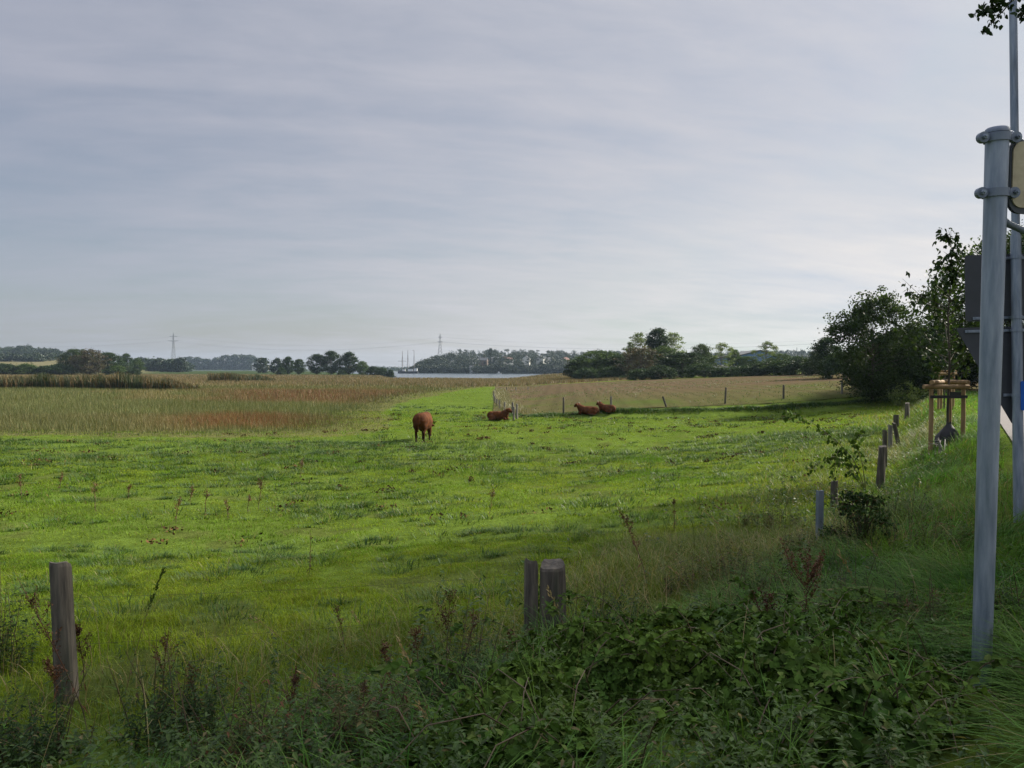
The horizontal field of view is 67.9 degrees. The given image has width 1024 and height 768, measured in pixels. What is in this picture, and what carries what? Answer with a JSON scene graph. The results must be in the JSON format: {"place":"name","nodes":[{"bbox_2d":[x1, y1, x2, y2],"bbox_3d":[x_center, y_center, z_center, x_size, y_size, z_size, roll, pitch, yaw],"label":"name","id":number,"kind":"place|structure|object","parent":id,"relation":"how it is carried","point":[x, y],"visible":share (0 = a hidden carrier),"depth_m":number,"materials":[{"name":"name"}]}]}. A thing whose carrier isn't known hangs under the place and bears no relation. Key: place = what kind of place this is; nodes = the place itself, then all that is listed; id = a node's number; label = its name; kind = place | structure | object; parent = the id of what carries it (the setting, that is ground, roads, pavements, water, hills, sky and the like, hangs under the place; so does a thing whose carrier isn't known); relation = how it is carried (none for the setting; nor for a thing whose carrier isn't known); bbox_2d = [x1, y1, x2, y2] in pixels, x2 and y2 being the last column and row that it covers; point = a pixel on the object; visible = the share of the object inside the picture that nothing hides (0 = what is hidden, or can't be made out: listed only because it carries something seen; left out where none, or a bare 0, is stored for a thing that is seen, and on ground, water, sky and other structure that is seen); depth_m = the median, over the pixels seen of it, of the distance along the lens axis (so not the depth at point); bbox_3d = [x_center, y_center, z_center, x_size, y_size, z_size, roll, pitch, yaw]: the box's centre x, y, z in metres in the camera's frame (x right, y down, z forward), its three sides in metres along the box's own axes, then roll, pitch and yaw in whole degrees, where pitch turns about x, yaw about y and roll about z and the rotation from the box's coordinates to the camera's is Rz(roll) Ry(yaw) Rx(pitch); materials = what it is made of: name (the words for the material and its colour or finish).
{"place":"outdoors","nodes":[
{"label":"outdoors","id":0,"kind":"place"},
{"bbox_2d":[192,370,540,378],"bbox_3d":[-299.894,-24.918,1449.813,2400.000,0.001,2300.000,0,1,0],"label":"water","id":1,"kind":"structure","parent":0,"point":[454,375],"depth_m":506.87,"materials":[{"name":"grey liquid"}]},
{"bbox_2d":[0,359,1023,767],"bbox_3d":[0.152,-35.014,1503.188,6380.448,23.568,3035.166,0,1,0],"label":"ground","id":2,"kind":"structure","parent":0,"point":[180,521],"depth_m":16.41,"materials":[{"name":"plant"}]},
{"bbox_2d":[0,572,40,674],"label":"weed clump","id":3,"kind":"object","parent":2,"relation":"on","point":[7,650],"visible":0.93,"depth_m":6.75,"materials":[{"name":"plant"}]},
{"bbox_2d":[9,362,35,374],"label":"hedge bush","id":4,"kind":"object","parent":2,"relation":"on","point":[22,368],"visible":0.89,"depth_m":327.66,"materials":[{"name":"green plant"}]},
{"bbox_2d":[0,345,70,361],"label":"hill wood","id":5,"kind":"object","parent":2,"relation":"on","point":[26,353],"visible":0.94,"depth_m":712.42,"materials":[{"name":"plant"}]},
{"bbox_2d":[0,665,95,767],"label":"weed clump","id":6,"kind":"object","parent":2,"relation":"on","point":[36,746],"visible":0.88,"depth_m":4.58,"materials":[{"name":"plant"}]},
{"bbox_2d":[17,577,93,742],"bbox_3d":[-3.014,1.823,4.981,0.468,1.111,0.169,0,1,0],"label":"dead dock","id":7,"kind":"object","parent":2,"relation":"on","point":[47,635],"visible":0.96,"depth_m":4.98,"materials":[{"name":"plant"}]},
{"bbox_2d":[42,656,69,709],"bbox_3d":[-3.483,2.290,5.779,0.133,0.466,0.176,1,1,28],"label":"dead dock","id":8,"kind":"object","parent":2,"relation":"on","point":[53,676],"visible":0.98,"depth_m":5.76,"materials":[{"name":"plant"}]},
{"bbox_2d":[38,363,76,374],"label":"hedge bush","id":9,"kind":"object","parent":2,"relation":"on","point":[59,369],"visible":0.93,"depth_m":327.09,"materials":[{"name":"green plant"}]},
{"bbox_2d":[49,561,78,704],"bbox_3d":[-3.561,2.085,6.051,0.241,1.366,0.190,0,1,0],"label":"fence post","id":10,"kind":"object","parent":2,"relation":"on","point":[61,593],"visible":0.77,"depth_m":5.98,"materials":[{"name":"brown wood"}]},
{"bbox_2d":[0,454,874,602],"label":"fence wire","id":11,"kind":"object","parent":10,"relation":"attached to","point":[389,584],"visible":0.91,"depth_m":6.69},
{"bbox_2d":[53,348,87,373],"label":"broadleaf tree","id":12,"kind":"object","parent":2,"relation":"on","point":[71,351],"visible":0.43,"depth_m":347.29,"materials":[{"name":"green plant"}]},
{"bbox_2d":[75,623,92,690],"bbox_3d":[-3.522,2.228,6.195,0.154,0.585,0.177,0,1,0],"label":"dead dock","id":13,"kind":"object","parent":2,"relation":"on","point":[78,631],"visible":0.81,"depth_m":6.20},
{"bbox_2d":[66,347,111,374],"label":"broadleaf tree","id":14,"kind":"object","parent":2,"relation":"on","point":[88,367],"visible":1,"depth_m":332.14,"materials":[{"name":"green plant"}]},
{"bbox_2d":[92,352,131,373],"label":"broadleaf tree","id":15,"kind":"object","parent":2,"relation":"on","point":[114,357],"visible":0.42,"depth_m":342.21,"materials":[{"name":"green plant"}]},
{"bbox_2d":[149,627,178,708],"bbox_3d":[-2.440,2.054,5.300,0.208,0.711,0.198,0,1,0],"label":"dead dock","id":16,"kind":"object","parent":2,"relation":"on","point":[156,654],"visible":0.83,"depth_m":5.31,"materials":[{"name":"plant"}]},
{"bbox_2d":[107,626,251,757],"bbox_3d":[-2.034,1.936,4.735,0.930,0.786,0.576,0,1,0],"label":"weed clump","id":17,"kind":"object","parent":2,"relation":"on","point":[188,711],"visible":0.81,"depth_m":4.72,"materials":[{"name":"plant"}]},
{"bbox_2d":[168,357,190,371],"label":"broadleaf tree","id":18,"kind":"object","parent":2,"relation":"on","point":[181,362],"visible":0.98,"depth_m":617.49,"materials":[{"name":"green plant"}]},
{"bbox_2d":[175,667,329,767],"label":"weed clump","id":19,"kind":"object","parent":2,"relation":"on","point":[233,743],"visible":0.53,"depth_m":4.00,"materials":[{"name":"plant"}]},
{"bbox_2d":[252,357,272,372],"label":"broadleaf tree","id":20,"kind":"object","parent":2,"relation":"on","point":[262,362],"visible":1,"depth_m":557.29,"materials":[{"name":"green plant"}]},
{"bbox_2d":[134,356,408,371],"bbox_3d":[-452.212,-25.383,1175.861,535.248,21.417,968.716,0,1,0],"label":"shore wood","id":21,"kind":"object","parent":2,"relation":"on","point":[191,368],"visible":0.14,"depth_m":1495.91,"materials":[{"name":"plant"}]},
{"bbox_2d":[283,666,300,718],"bbox_3d":[-1.352,1.954,4.621,0.140,0.462,0.126,0,1,0],"label":"dead dock","id":22,"kind":"object","parent":2,"relation":"on","point":[294,679],"visible":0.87,"depth_m":4.63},
{"bbox_2d":[305,354,326,373],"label":"broadleaf tree","id":23,"kind":"object","parent":2,"relation":"on","point":[317,360],"visible":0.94,"depth_m":398.26,"materials":[{"name":"green plant"}]},
{"bbox_2d":[285,667,365,724],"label":"weed clump","id":24,"kind":"object","parent":2,"relation":"on","point":[326,690],"visible":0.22,"depth_m":5.14,"materials":[{"name":"plant"}]},
{"bbox_2d":[320,350,343,374],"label":"broadleaf tree","id":25,"kind":"object","parent":2,"relation":"on","point":[331,356],"visible":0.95,"depth_m":395.88,"materials":[{"name":"green plant"}]},
{"bbox_2d":[336,351,358,374],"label":"broadleaf tree","id":26,"kind":"object","parent":2,"relation":"on","point":[349,360],"visible":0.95,"depth_m":392.58,"materials":[{"name":"green plant"}]},
{"bbox_2d":[0,371,709,437],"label":"reeds","id":27,"kind":"object","parent":2,"relation":"on","point":[78,396],"visible":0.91,"depth_m":78.58,"materials":[{"name":"plant"}]},
{"bbox_2d":[307,651,442,767],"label":"weed clump","id":28,"kind":"object","parent":2,"relation":"on","point":[338,712],"visible":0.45,"depth_m":3.96,"materials":[{"name":"plant"}]},
{"bbox_2d":[407,624,423,670],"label":"dead dock","id":29,"kind":"object","parent":2,"relation":"on","point":[415,637],"visible":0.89,"depth_m":5.78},
{"bbox_2d":[412,412,434,441],"bbox_3d":[-4.252,2.053,36.904,0.831,1.406,2.610,0,1,6],"label":"cow","id":30,"kind":"object","parent":2,"relation":"on","point":[423,422],"visible":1,"depth_m":35.90},
{"bbox_2d":[430,588,456,663],"bbox_3d":[-0.569,2.079,6.307,0.213,0.732,0.236,0,1,0],"label":"dead dock","id":31,"kind":"object","parent":2,"relation":"on","point":[445,618],"visible":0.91,"depth_m":6.34,"materials":[{"name":"plant"}]},
{"bbox_2d":[0,412,890,546],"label":"withered leaves","id":32,"kind":"object","parent":2,"relation":"on","point":[409,471],"visible":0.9,"depth_m":30.56,"materials":[{"name":"plant"}]},
{"bbox_2d":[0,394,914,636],"bbox_3d":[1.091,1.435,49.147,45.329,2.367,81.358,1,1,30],"label":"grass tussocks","id":33,"kind":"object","parent":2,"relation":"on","point":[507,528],"depth_m":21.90,"materials":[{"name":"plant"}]},
{"bbox_2d":[414,591,500,711],"bbox_3d":[-0.366,1.786,4.887,0.586,0.773,0.563,0,1,0],"label":"weed clump","id":34,"kind":"object","parent":2,"relation":"on","point":[445,676],"visible":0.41,"depth_m":4.85,"materials":[{"name":"plant"}]},
{"bbox_2d":[0,394,975,752],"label":"rough grass","id":35,"kind":"structure","parent":2,"relation":"on","point":[660,560],"depth_m":9.42,"materials":[{"name":"plant"}]},
{"bbox_2d":[487,408,512,420],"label":"cow","id":36,"kind":"object","parent":2,"relation":"on","point":[498,415],"visible":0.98,"depth_m":50.97},
{"bbox_2d":[0,468,1016,767],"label":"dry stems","id":37,"kind":"object","parent":2,"relation":"on","point":[508,618],"visible":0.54,"depth_m":7.01,"materials":[{"name":"plant"}]},
{"bbox_2d":[492,388,530,413],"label":"dry grass strip","id":38,"kind":"object","parent":2,"relation":"on","point":[501,395],"visible":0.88,"depth_m":72.10,"materials":[{"name":"plant"}]},
{"bbox_2d":[0,390,1023,767],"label":"verge grass","id":39,"kind":"structure","parent":2,"relation":"on","point":[956,580],"depth_m":5.87,"materials":[{"name":"plant"}]},
{"bbox_2d":[0,410,1023,767],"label":"weeds","id":40,"kind":"object","parent":2,"relation":"on","point":[442,750],"visible":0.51,"depth_m":3.69,"materials":[{"name":"green plant"}]},
{"bbox_2d":[524,558,537,640],"bbox_3d":[0.178,2.143,6.981,0.142,1.106,0.155,0,1,0],"label":"fence post","id":41,"kind":"object","parent":2,"relation":"on","point":[530,581],"visible":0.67,"depth_m":6.92,"materials":[{"name":"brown wood"}]},
{"bbox_2d":[539,559,565,631],"bbox_3d":[0.371,2.163,6.996,0.276,1.074,0.240,0,1,-32],"label":"fence post","id":42,"kind":"object","parent":2,"relation":"on","point":[552,575],"visible":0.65,"depth_m":6.90,"materials":[{"name":"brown wood"}]},
{"bbox_2d":[572,366,600,380],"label":"hedge bush","id":43,"kind":"object","parent":2,"relation":"on","point":[592,373],"visible":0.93,"depth_m":184.85,"materials":[{"name":"green plant"}]},
{"bbox_2d":[574,402,598,414],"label":"cow","id":44,"kind":"object","parent":2,"relation":"on","point":[589,410],"visible":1,"depth_m":55.18},
{"bbox_2d":[567,349,621,376],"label":"broadleaf tree","id":45,"kind":"object","parent":2,"relation":"on","point":[581,360],"visible":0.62,"depth_m":193.30,"materials":[{"name":"green plant"}]},
{"bbox_2d":[567,570,658,621],"bbox_3d":[0.923,2.127,7.084,0.931,0.721,0.696,0,1,0],"label":"weed clump","id":46,"kind":"object","parent":2,"relation":"on","point":[616,602],"visible":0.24,"depth_m":7.11,"materials":[{"name":"plant"}]},
{"bbox_2d":[599,365,626,378],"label":"hedge bush","id":47,"kind":"object","parent":2,"relation":"on","point":[611,371],"visible":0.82,"depth_m":184.20,"materials":[{"name":"green plant"}]},
{"bbox_2d":[597,353,629,375],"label":"broadleaf tree","id":48,"kind":"object","parent":2,"relation":"on","point":[613,363],"visible":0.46,"depth_m":190.25,"materials":[{"name":"green plant"}]},
{"bbox_2d":[407,349,832,373],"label":"wood","id":49,"kind":"object","parent":2,"relation":"on","point":[459,362],"visible":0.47,"depth_m":762.78,"materials":[{"name":"green plant"}]},
{"bbox_2d":[615,502,645,577],"bbox_3d":[1.438,1.940,9.149,0.387,1.076,0.173,1,1,19],"label":"dead dock","id":50,"kind":"object","parent":2,"relation":"on","point":[629,529],"visible":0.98,"depth_m":9.13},
{"bbox_2d":[609,344,664,375],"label":"broadleaf tree","id":51,"kind":"object","parent":2,"relation":"on","point":[637,355],"visible":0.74,"depth_m":180.08,"materials":[{"name":"green plant"}]},
{"bbox_2d":[621,368,661,379],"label":"hedge bush","id":52,"kind":"object","parent":2,"relation":"on","point":[635,374],"visible":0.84,"depth_m":156.36,"materials":[{"name":"green plant"}]},
{"bbox_2d":[644,327,670,354],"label":"poplar tree","id":53,"kind":"object","parent":2,"relation":"on","point":[657,333],"visible":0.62,"depth_m":198.74,"materials":[{"name":"green plant"}]},
{"bbox_2d":[640,364,679,378],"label":"hedge bush","id":54,"kind":"object","parent":2,"relation":"on","point":[663,371],"visible":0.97,"depth_m":154.37,"materials":[{"name":"green plant"}]},
{"bbox_2d":[306,581,1023,767],"bbox_3d":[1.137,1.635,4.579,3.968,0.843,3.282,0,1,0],"label":"arching canes","id":55,"kind":"object","parent":2,"relation":"on","point":[849,632],"visible":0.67,"depth_m":3.95,"materials":[{"name":"plant"}]},
{"bbox_2d":[354,577,1023,767],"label":"cane leaves","id":56,"kind":"object","parent":55,"relation":"attached to","point":[924,724],"visible":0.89,"depth_m":4.06,"materials":[{"name":"green plant"}]},
{"bbox_2d":[332,588,1000,767],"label":"thicket grass","id":57,"kind":"structure","parent":2,"relation":"on","point":[742,736],"depth_m":4.08,"materials":[{"name":"plant"}]},
{"bbox_2d":[666,331,686,352],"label":"birch tree","id":58,"kind":"object","parent":2,"relation":"on","point":[672,337],"visible":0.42,"depth_m":202.15,"materials":[{"name":"green plant"}]},
{"bbox_2d":[648,351,724,377],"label":"broadleaf tree","id":59,"kind":"object","parent":2,"relation":"on","point":[679,359],"visible":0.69,"depth_m":162.89,"materials":[{"name":"green plant"}]},
{"bbox_2d":[383,586,990,767],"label":"bramble thicket","id":60,"kind":"object","parent":2,"relation":"on","point":[815,671],"visible":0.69,"depth_m":4.02,"materials":[{"name":"green plant"}]},
{"bbox_2d":[683,362,721,377],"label":"hedge bush","id":61,"kind":"object","parent":2,"relation":"on","point":[693,370],"visible":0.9,"depth_m":151.77,"materials":[{"name":"green plant"}]},
{"bbox_2d":[690,343,718,366],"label":"broadleaf tree","id":62,"kind":"object","parent":2,"relation":"on","point":[703,351],"visible":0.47,"depth_m":184.41,"materials":[{"name":"green plant"}]},
{"bbox_2d":[663,528,773,597],"bbox_3d":[2.329,2.050,8.636,1.285,0.832,0.879,0,1,0],"label":"weed clump","id":63,"kind":"object","parent":2,"relation":"on","point":[721,566],"visible":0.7,"depth_m":8.65,"materials":[{"name":"plant"}]},
{"bbox_2d":[702,367,740,376],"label":"hedge bush","id":64,"kind":"object","parent":2,"relation":"on","point":[716,372],"visible":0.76,"depth_m":148.65,"materials":[{"name":"green plant"}]},
{"bbox_2d":[707,342,736,367],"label":"broadleaf tree","id":65,"kind":"object","parent":2,"relation":"on","point":[721,348],"visible":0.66,"depth_m":187.22,"materials":[{"name":"green plant"}]},
{"bbox_2d":[725,365,762,376],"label":"hedge bush","id":66,"kind":"object","parent":2,"relation":"on","point":[736,371],"visible":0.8,"depth_m":145.49,"materials":[{"name":"green plant"}]},
{"bbox_2d":[742,360,779,375],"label":"hedge bush","id":67,"kind":"object","parent":2,"relation":"on","point":[757,365],"visible":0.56,"depth_m":142.37,"materials":[{"name":"green plant"}]},
{"bbox_2d":[718,543,804,606],"bbox_3d":[2.372,1.896,7.037,0.881,0.709,0.761,0,1,0],"label":"weed clump","id":68,"kind":"object","parent":2,"relation":"on","point":[765,580],"visible":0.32,"depth_m":7.11,"materials":[{"name":"plant"}]},
{"bbox_2d":[751,341,778,361],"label":"broadleaf tree","id":69,"kind":"object","parent":2,"relation":"on","point":[767,343],"visible":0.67,"depth_m":187.31,"materials":[{"name":"green plant"}]},
{"bbox_2d":[751,586,784,611],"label":"dead dock","id":70,"kind":"object","parent":2,"relation":"on","point":[769,605],"visible":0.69,"depth_m":5.52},
{"bbox_2d":[739,492,801,532],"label":"weed clump","id":71,"kind":"object","parent":2,"relation":"on","point":[767,519],"visible":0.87,"depth_m":12.73,"materials":[{"name":"plant"}]},
{"bbox_2d":[759,359,799,374],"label":"hedge bush","id":72,"kind":"object","parent":2,"relation":"on","point":[775,366],"visible":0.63,"depth_m":139.32,"materials":[{"name":"green plant"}]},
{"bbox_2d":[777,520,819,557],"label":"weed clump","id":73,"kind":"object","parent":2,"relation":"on","point":[799,537],"visible":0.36,"depth_m":9.89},
{"bbox_2d":[779,357,818,374],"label":"hedge bush","id":74,"kind":"object","parent":2,"relation":"on","point":[794,367],"visible":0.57,"depth_m":133.50,"materials":[{"name":"green plant"}]},
{"bbox_2d":[779,535,824,613],"bbox_3d":[2.103,1.530,5.505,0.355,0.863,0.255,1,1,39],"label":"dead dock","id":75,"kind":"object","parent":2,"relation":"on","point":[812,574],"visible":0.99,"depth_m":5.48,"materials":[{"name":"plant"}]},
{"bbox_2d":[815,490,823,539],"bbox_3d":[4.352,2.042,10.757,0.082,1.076,0.064,0,1,-14],"label":"fence post","id":76,"kind":"object","parent":2,"relation":"on","point":[819,505],"visible":0.57,"depth_m":10.72,"materials":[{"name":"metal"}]},
{"bbox_2d":[802,336,841,375],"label":"broadleaf tree","id":77,"kind":"object","parent":2,"relation":"on","point":[824,343],"visible":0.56,"depth_m":103.51,"materials":[{"name":"green plant"}]},
{"bbox_2d":[782,407,866,489],"bbox_3d":[6.591,1.403,15.849,2.383,1.882,0.484,0,1,-22],"label":"bramble cane","id":78,"kind":"object","parent":2,"relation":"on","point":[834,457],"visible":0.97,"depth_m":15.99,"materials":[{"name":"green plant"}]},
{"bbox_2d":[816,348,861,378],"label":"hedge bush","id":79,"kind":"object","parent":2,"relation":"on","point":[828,363],"visible":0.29,"depth_m":99.62,"materials":[{"name":"green plant"}]},
{"bbox_2d":[785,532,899,603],"bbox_3d":[2.816,1.680,6.492,0.961,0.772,0.662,0,1,-27],"label":"weed clump","id":80,"kind":"object","parent":2,"relation":"on","point":[837,581],"visible":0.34,"depth_m":6.53,"materials":[{"name":"green plant"}]},
{"bbox_2d":[820,491,897,551],"bbox_3d":[4.398,1.755,9.675,1.044,0.935,0.738,0,1,0],"label":"weed clump","id":81,"kind":"object","parent":2,"relation":"on","point":[857,530],"visible":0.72,"depth_m":9.61,"materials":[{"name":"plant"}]},
{"bbox_2d":[818,488,900,543],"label":"bush","id":82,"kind":"object","parent":2,"relation":"on","point":[873,500],"visible":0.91,"depth_m":9.71,"materials":[{"name":"plant"}]},
{"bbox_2d":[814,285,941,398],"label":"hawthorn tree","id":83,"kind":"object","parent":2,"relation":"on","point":[867,380],"visible":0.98,"depth_m":56.89,"materials":[{"name":"green plant"}]},
{"bbox_2d":[875,445,886,489],"bbox_3d":[7.926,1.911,16.337,0.236,1.193,0.178,0,1,0],"label":"fence post","id":84,"kind":"object","parent":2,"relation":"on","point":[881,465],"visible":0.8,"depth_m":16.27,"materials":[{"name":"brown wood"}]},
{"bbox_2d":[840,568,930,619],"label":"weed clump","id":85,"kind":"object","parent":2,"relation":"on","point":[902,605],"visible":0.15,"depth_m":5.53,"materials":[{"name":"plant"}]},
{"bbox_2d":[884,381,927,407],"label":"bush","id":86,"kind":"object","parent":2,"relation":"on","point":[897,394],"visible":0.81,"depth_m":55.07,"materials":[{"name":"green plant"}]},
{"bbox_2d":[871,474,942,524],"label":"weed clump","id":87,"kind":"object","parent":2,"relation":"on","point":[892,506],"visible":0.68,"depth_m":11.28,"materials":[{"name":"green plant"}]},
{"bbox_2d":[865,323,958,391],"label":"hawthorn tree","id":88,"kind":"object","parent":2,"relation":"on","point":[923,380],"visible":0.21,"depth_m":60.40,"materials":[{"name":"green plant"}]},
{"bbox_2d":[879,572,972,643],"bbox_3d":[2.856,1.579,5.171,0.699,0.601,0.449,0,1,0],"label":"weed clump","id":89,"kind":"object","parent":2,"relation":"on","point":[927,609],"visible":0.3,"depth_m":5.17,"materials":[{"name":"plant"}]},
{"bbox_2d":[893,227,979,423],"bbox_3d":[10.902,-1.122,18.792,2.301,5.530,2.243,0,1,-28],"label":"young maple","id":90,"kind":"object","parent":2,"relation":"on","point":[952,274],"visible":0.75,"depth_m":18.88,"materials":[{"name":"green plant"}]},
{"bbox_2d":[922,380,969,453],"bbox_3d":[10.639,0.819,18.935,1.191,1.840,0.794,0,1,-11],"label":"tree stake frame","id":91,"kind":"object","parent":2,"relation":"on","point":[963,387],"visible":0.8,"depth_m":18.68,"materials":[{"name":"brown wood"}]},
{"bbox_2d":[918,300,973,408],"bbox_3d":[19.227,-1.278,33.958,1.978,4.958,2.446,0,1,12],"label":"young maple","id":92,"kind":"object","parent":2,"relation":"on","point":[944,339],"visible":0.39,"depth_m":33.80,"materials":[{"name":"green plant"}]},
{"bbox_2d":[913,317,978,388],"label":"hedge tree","id":93,"kind":"object","parent":2,"relation":"on","point":[956,355],"visible":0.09,"depth_m":67.84,"materials":[{"name":"green plant"}]},
{"bbox_2d":[934,421,959,445],"bbox_3d":[10.797,1.242,18.800,0.578,0.635,0.496,0,1,0],"label":"watering bag","id":94,"kind":"object","parent":2,"relation":"on","point":[946,430],"visible":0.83,"depth_m":18.69,"materials":[{"name":"grey plastic"}]},
{"bbox_2d":[937,370,956,409],"bbox_3d":[19.278,0.338,34.124,1.015,1.920,0.910,0,1,0],"label":"tree stake frame","id":95,"kind":"object","parent":2,"relation":"on","point":[940,392],"visible":0.45,"depth_m":33.81,"materials":[{"name":"brown wood"}]},
{"bbox_2d":[906,229,1023,387],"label":"hedge tree","id":96,"kind":"object","parent":2,"relation":"on","point":[959,315],"visible":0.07,"depth_m":66.01,"materials":[{"name":"green plant"}]},
{"bbox_2d":[957,0,1023,522],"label":"traffic sign post","id":97,"kind":"object","parent":2,"relation":"on","point":[1012,395],"visible":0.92,"depth_m":9.22,"materials":[{"name":"metal"}]},
{"bbox_2d":[968,0,1023,35],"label":"overhanging tree","id":98,"kind":"object","parent":2,"relation":"on","point":[991,9],"visible":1,"depth_m":6.50,"materials":[{"name":"green plant"}]},
{"bbox_2d":[971,125,1023,687],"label":"sign post","id":99,"kind":"object","parent":2,"relation":"on","point":[1000,192],"visible":0.88,"depth_m":4.18,"materials":[{"name":"metal"}]},
{"bbox_2d":[994,560,1023,630],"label":"weed clump","id":100,"kind":"object","parent":2,"relation":"on","point":[1002,602],"visible":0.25,"depth_m":5.10,"materials":[{"name":"green plant"}]},
{"bbox_2d":[0,0,1023,368],"label":"sky","id":101,"kind":"structure","parent":0,"point":[281,175],"materials":[{"name":"grey"}]},
{"bbox_2d":[493,373,978,416],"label":"field","id":102,"kind":"structure","parent":0,"point":[540,403],"depth_m":77.28,"materials":[{"name":"plant"}]},
{"bbox_2d":[1000,406,1023,439],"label":"path","id":103,"kind":"structure","parent":0,"point":[1005,423],"depth_m":24.19,"materials":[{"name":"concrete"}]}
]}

